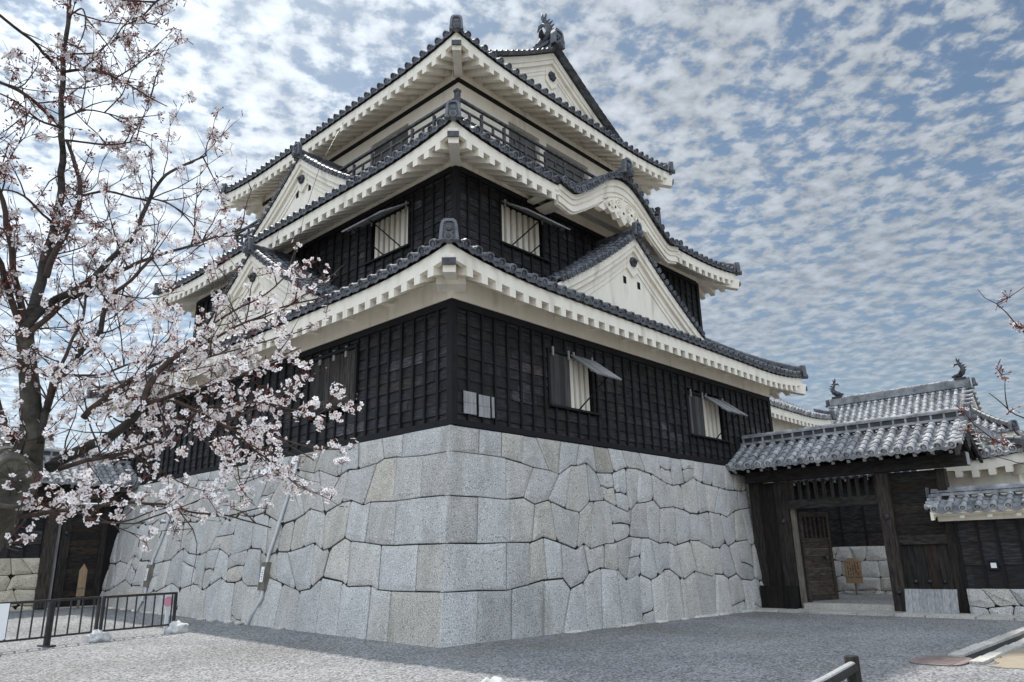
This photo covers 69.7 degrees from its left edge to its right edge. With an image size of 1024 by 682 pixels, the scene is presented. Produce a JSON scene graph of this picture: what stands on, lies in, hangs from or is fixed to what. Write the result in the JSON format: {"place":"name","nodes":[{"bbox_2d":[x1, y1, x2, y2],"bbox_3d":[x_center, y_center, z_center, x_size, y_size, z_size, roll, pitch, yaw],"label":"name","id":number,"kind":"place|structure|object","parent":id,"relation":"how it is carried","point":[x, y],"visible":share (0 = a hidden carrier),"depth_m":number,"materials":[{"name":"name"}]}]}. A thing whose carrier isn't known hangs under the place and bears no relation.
{"place":"outdoors","nodes":[
{"label":"outdoors","id":0,"kind":"place"},
{"bbox_2d":[85,13,807,488],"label":"castle tower","id":1,"kind":"structure","parent":0,"point":[475,225],"depth_m":20.19,"materials":[{"name":"paint"}]},
{"bbox_2d":[305,344,359,416],"bbox_3d":[-4.351,0.958,17.711,2.120,1.480,0.100,-16,-22,41],"label":"window","id":2,"kind":"structure","parent":1,"relation":"in","point":[343,369],"depth_m":17.69,"materials":[{"name":"black wood"}]},
{"bbox_2d":[341,201,410,265],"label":"window","id":3,"kind":"structure","parent":1,"relation":"in","point":[392,235],"depth_m":19.87,"materials":[{"name":"paint"}]},
{"bbox_2d":[498,199,569,262],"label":"window","id":4,"kind":"structure","parent":1,"relation":"in","point":[518,232],"depth_m":19.91,"materials":[{"name":"paint"}]},
{"bbox_2d":[546,346,621,415],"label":"window","id":5,"kind":"structure","parent":1,"relation":"in","point":[568,382],"depth_m":17.66,"materials":[{"name":"paint"}]},
{"bbox_2d":[687,389,747,442],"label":"window","id":6,"kind":"structure","parent":1,"relation":"in","point":[704,413],"depth_m":22.31,"materials":[{"name":"paint"}]},
{"bbox_2d":[0,593,1023,681],"bbox_3d":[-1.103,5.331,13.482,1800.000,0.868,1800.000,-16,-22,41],"label":"ground","id":7,"kind":"structure","parent":0,"point":[769,647],"depth_m":11.90,"materials":[{"name":"grey gravel"}]},
{"bbox_2d":[0,516,45,610],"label":"garden wall","id":8,"kind":"structure","parent":7,"relation":"on","point":[18,575],"depth_m":22.16,"materials":[{"name":"stone"},{"name":"dark timber"},{"name":"grey tile"}]},
{"bbox_2d":[0,599,52,647],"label":"steel railing","id":9,"kind":"object","parent":7,"relation":"on","point":[47,626],"visible":0.95,"depth_m":13.34,"materials":[{"name":"metal"}]},
{"bbox_2d":[0,603,9,639],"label":"white sign","id":10,"kind":"object","parent":9,"relation":"attached to","point":[4,610],"visible":1,"depth_m":12.60,"materials":[{"name":"paint"}]},
{"bbox_2d":[0,425,73,558],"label":"roofed gallery","id":11,"kind":"object","parent":7,"relation":"on","point":[48,443],"visible":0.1,"depth_m":28.50,"materials":[{"name":"tile"}]},
{"bbox_2d":[2,441,140,610],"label":"wooden gate","id":12,"kind":"structure","parent":7,"relation":"on","point":[71,546],"depth_m":23.35,"materials":[{"name":"wood"}]},
{"bbox_2d":[61,504,103,606],"bbox_3d":[-13.715,6.897,23.428,0.077,3.300,0.940,-16,-22,41],"label":"door leaf","id":13,"kind":"structure","parent":12,"relation":"in","point":[84,541],"depth_m":23.42,"materials":[{"name":"brown wood"}]},
{"bbox_2d":[41,596,101,646],"bbox_3d":[-8.302,5.308,13.958,0.400,0.822,0.966,-9,-18,26],"label":"steel railing","id":14,"kind":"object","parent":7,"relation":"on","point":[99,600],"visible":0.8,"depth_m":13.93,"materials":[{"name":"black metal"}]},
{"bbox_2d":[76,564,86,608],"bbox_3d":[-13.246,7.542,22.590,0.105,1.330,0.230,-16,-22,41],"label":"arrow sign","id":15,"kind":"object","parent":7,"relation":"on","point":[81,587],"visible":0.89,"depth_m":22.58,"materials":[{"name":"brown wood"}]},
{"bbox_2d":[85,629,112,642],"bbox_3d":[-7.926,5.675,14.121,0.349,0.268,0.441,-16,-22,41],"label":"sandbag","id":16,"kind":"object","parent":7,"relation":"on","point":[96,636],"visible":0.87,"depth_m":14.02,"materials":[{"name":"white fabric"}]},
{"bbox_2d":[98,592,177,631],"bbox_3d":[-7.632,5.614,15.062,0.400,0.822,1.598,-12,-19,32],"label":"steel railing","id":17,"kind":"object","parent":7,"relation":"on","point":[175,594],"visible":0.75,"depth_m":15.03,"materials":[{"name":"black metal"}]},
{"bbox_2d":[163,594,173,631],"bbox_3d":[-7.354,5.821,15.679,0.059,0.780,0.230,-16,-22,41],"label":"sign stake","id":18,"kind":"object","parent":7,"relation":"on","point":[167,602],"visible":0.9,"depth_m":15.69,"materials":[{"name":"white paint"}]},
{"bbox_2d":[165,620,188,633],"bbox_3d":[-7.050,6.050,15.492,0.354,0.317,0.520,-16,-22,41],"label":"sandbag","id":19,"kind":"object","parent":7,"relation":"on","point":[176,627],"visible":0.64,"depth_m":15.39,"materials":[{"name":"white fabric"}]},
{"bbox_2d":[0,0,363,589],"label":"cherry tree","id":20,"kind":"object","parent":7,"relation":"on","point":[22,473],"visible":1,"depth_m":3.40,"materials":[{"name":"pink plant"}]},
{"bbox_2d":[100,425,812,647],"bbox_3d":[-2.402,6.995,24.747,18.472,4.448,16.520,-16,-22,41],"label":"stone base","id":21,"kind":"object","parent":7,"relation":"on","point":[446,536],"visible":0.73,"depth_m":16.28,"materials":[{"name":"stone"}]},
{"bbox_2d":[136,478,182,610],"bbox_3d":[-10.355,5.975,21.597,1.077,3.823,0.307,-7,-17,18],"label":"conduit","id":22,"kind":"object","parent":21,"relation":"on","point":[148,577],"visible":0.86,"depth_m":21.41,"materials":[{"name":"grey metal"}]},
{"bbox_2d":[247,455,299,624],"bbox_3d":[-5.631,4.675,17.348,1.054,3.917,0.317,-5,-17,14],"label":"conduit","id":23,"kind":"object","parent":21,"relation":"attached to","point":[264,576],"visible":0.84,"depth_m":17.13,"materials":[{"name":"grey metal"}]},
{"bbox_2d":[481,676,505,681],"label":"sandbag","id":24,"kind":"object","parent":7,"relation":"on","point":[493,679],"visible":1,"depth_m":7.72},
{"bbox_2d":[760,585,800,608],"bbox_3d":[7.772,7.442,21.247,1.020,0.720,0.387,-16,-22,41],"label":"plank box","id":25,"kind":"object","parent":7,"relation":"on","point":[777,596],"visible":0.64,"depth_m":21.09,"materials":[{"name":"black wood"}]},
{"bbox_2d":[770,395,836,572],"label":"gallery building","id":26,"kind":"structure","parent":7,"relation":"on","point":[786,415],"depth_m":32.04,"materials":[{"name":"paint"}]},
{"bbox_2d":[811,655,861,681],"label":"log barrier","id":27,"kind":"object","parent":7,"relation":"on","point":[850,670],"visible":1,"depth_m":6.82,"materials":[{"name":"grey wood"}]},
{"bbox_2d":[844,558,863,594],"bbox_3d":[13.046,8.974,28.019,0.630,1.340,0.105,-16,-22,41],"label":"notice board","id":28,"kind":"object","parent":7,"relation":"on","point":[853,570],"visible":1,"depth_m":28.03,"materials":[{"name":"brown wood"}]},
{"bbox_2d":[792,470,916,593],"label":"wall","id":29,"kind":"structure","parent":7,"relation":"on","point":[856,532],"depth_m":29.61,"materials":[{"name":"stone"}]},
{"bbox_2d":[724,402,985,612],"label":"wooden gate","id":30,"kind":"structure","parent":7,"relation":"on","point":[921,549],"depth_m":20.47,"materials":[{"name":"wood"}]},
{"bbox_2d":[797,512,838,600],"bbox_3d":[9.030,6.309,21.641,1.160,2.500,0.110,6,-18,-24],"label":"door leaf","id":31,"kind":"structure","parent":30,"relation":"in","point":[816,591],"depth_m":21.61,"materials":[{"name":"brown wood"}]},
{"bbox_2d":[901,544,959,609],"bbox_3d":[10.831,6.215,19.017,1.140,1.850,0.076,-16,-22,41],"label":"wicket door","id":32,"kind":"structure","parent":30,"relation":"in","point":[922,562],"depth_m":19.09,"materials":[{"name":"brown wood"}]},
{"bbox_2d":[752,608,1023,620],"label":"gate step","id":33,"kind":"object","parent":7,"relation":"on","point":[924,615],"visible":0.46,"depth_m":18.62,"materials":[{"name":"stone"}]},
{"bbox_2d":[905,589,959,613],"bbox_3d":[10.528,6.606,18.444,1.200,0.712,0.250,-16,-22,41],"label":"leaning board","id":34,"kind":"object","parent":33,"relation":"on","point":[936,601],"visible":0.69,"depth_m":18.45,"materials":[{"name":"silver metal"}]},
{"bbox_2d":[820,357,1023,437],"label":"corner turret","id":35,"kind":"object","parent":7,"relation":"on","point":[939,395],"visible":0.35,"depth_m":35.85,"materials":[{"name":"tile"}]},
{"bbox_2d":[910,655,971,665],"bbox_3d":[5.921,4.402,10.142,0.680,0.018,1.000,-16,-22,41],"label":"drain cover","id":36,"kind":"object","parent":7,"relation":"on","point":[941,660],"visible":0.97,"depth_m":10.07,"materials":[{"name":"metal"}]},
{"bbox_2d":[917,422,1023,496],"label":"storehouse","id":37,"kind":"structure","parent":7,"relation":"on","point":[990,470],"depth_m":20.86,"materials":[{"name":"paint"}]},
{"bbox_2d":[924,482,1023,615],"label":"garden wall","id":38,"kind":"structure","parent":7,"relation":"on","point":[989,531],"depth_m":18.08,"materials":[{"name":"wood"}]},
{"bbox_2d":[948,627,1023,664],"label":"gutter kerb","id":39,"kind":"structure","parent":7,"relation":"on","point":[987,657],"depth_m":11.27,"materials":[{"name":"stone"}]},
{"bbox_2d":[954,287,1023,464],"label":"cherry tree","id":40,"kind":"object","parent":7,"relation":"on","point":[1017,326],"visible":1,"depth_m":3.68,"materials":[{"name":"pink plant"}]},
{"bbox_2d":[965,634,1023,658],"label":"gutter channel","id":41,"kind":"object","parent":7,"relation":"on","point":[991,648],"visible":0.67,"depth_m":11.63,"materials":[{"name":"grey concrete"}]},
{"bbox_2d":[0,0,1023,503],"label":"sky","id":42,"kind":"structure","parent":0,"point":[860,163],"materials":[{"name":"blue"}]},
{"bbox_2d":[989,648,1023,668],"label":"sandy ground","id":43,"kind":"structure","parent":0,"point":[1013,659],"depth_m":10.10,"materials":[{"name":"beige sand"}]}
]}

